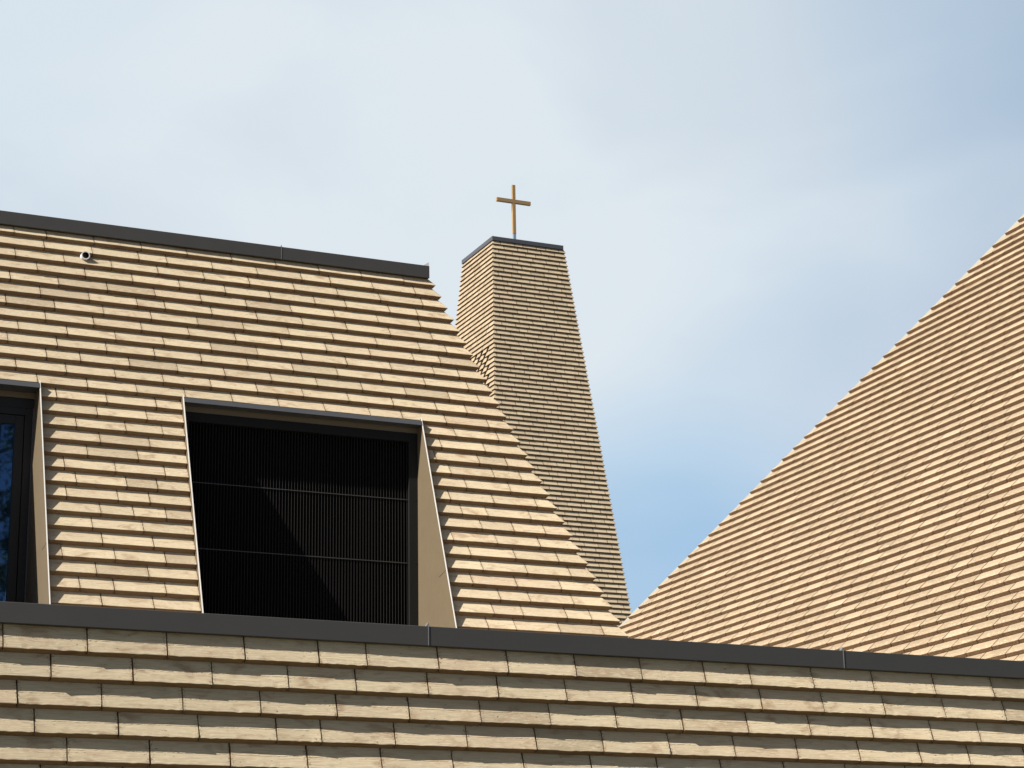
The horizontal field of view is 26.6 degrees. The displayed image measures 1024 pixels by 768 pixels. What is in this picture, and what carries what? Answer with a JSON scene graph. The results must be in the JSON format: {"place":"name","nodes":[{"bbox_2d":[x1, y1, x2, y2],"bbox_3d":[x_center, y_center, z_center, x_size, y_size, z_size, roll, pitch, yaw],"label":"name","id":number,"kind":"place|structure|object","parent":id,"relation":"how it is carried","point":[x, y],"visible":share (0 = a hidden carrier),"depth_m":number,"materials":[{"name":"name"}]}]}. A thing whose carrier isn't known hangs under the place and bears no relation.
{"place":"outdoors","nodes":[
{"label":"outdoors","id":0,"kind":"place"},
{"bbox_2d":[0,210,628,637],"bbox_3d":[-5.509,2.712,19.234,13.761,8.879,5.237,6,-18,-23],"label":"tiled house","id":1,"kind":"structure","parent":0,"point":[196,424],"depth_m":20.11,"materials":[{"name":"tile"}]},
{"bbox_2d":[0,379,50,603],"bbox_3d":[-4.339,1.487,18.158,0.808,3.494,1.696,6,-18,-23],"label":"glazed window","id":2,"kind":"structure","parent":1,"relation":"in","point":[24,559],"depth_m":18.98,"materials":[{"name":"black metal"}]},
{"bbox_2d":[180,394,456,627],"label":"louvre window","id":3,"kind":"structure","parent":1,"relation":"in","point":[296,513],"depth_m":20.11,"materials":[{"name":"black metal"}]},
{"bbox_2d":[0,0,1023,612],"label":"sky","id":4,"kind":"structure","parent":0,"point":[749,204],"materials":[{"name":"blue"}]},
{"bbox_2d":[455,236,631,626],"bbox_3d":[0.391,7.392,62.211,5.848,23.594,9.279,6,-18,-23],"label":"church tower","id":5,"kind":"structure","parent":0,"point":[516,324],"depth_m":62.65,"materials":[{"name":"tile"}]},
{"bbox_2d":[496,185,530,238],"bbox_3d":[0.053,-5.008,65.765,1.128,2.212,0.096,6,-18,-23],"label":"cross","id":6,"kind":"object","parent":5,"relation":"on","point":[513,201],"visible":0.8,"depth_m":65.83,"materials":[{"name":"metal"}]},
{"bbox_2d":[619,214,1023,660],"bbox_3d":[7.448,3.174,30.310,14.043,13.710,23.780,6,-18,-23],"label":"church hall","id":7,"kind":"structure","parent":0,"point":[879,508],"depth_m":27.43,"materials":[{"name":"tile"}]},
{"label":"ground","id":8,"kind":"structure","parent":0,"visible":0},
{"bbox_2d":[0,601,1023,767],"bbox_3d":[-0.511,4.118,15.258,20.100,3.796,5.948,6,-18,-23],"label":"front annex","id":9,"kind":"object","parent":8,"relation":"on","point":[91,687],"visible":1,"depth_m":12.66,"materials":[{"name":"tile"}]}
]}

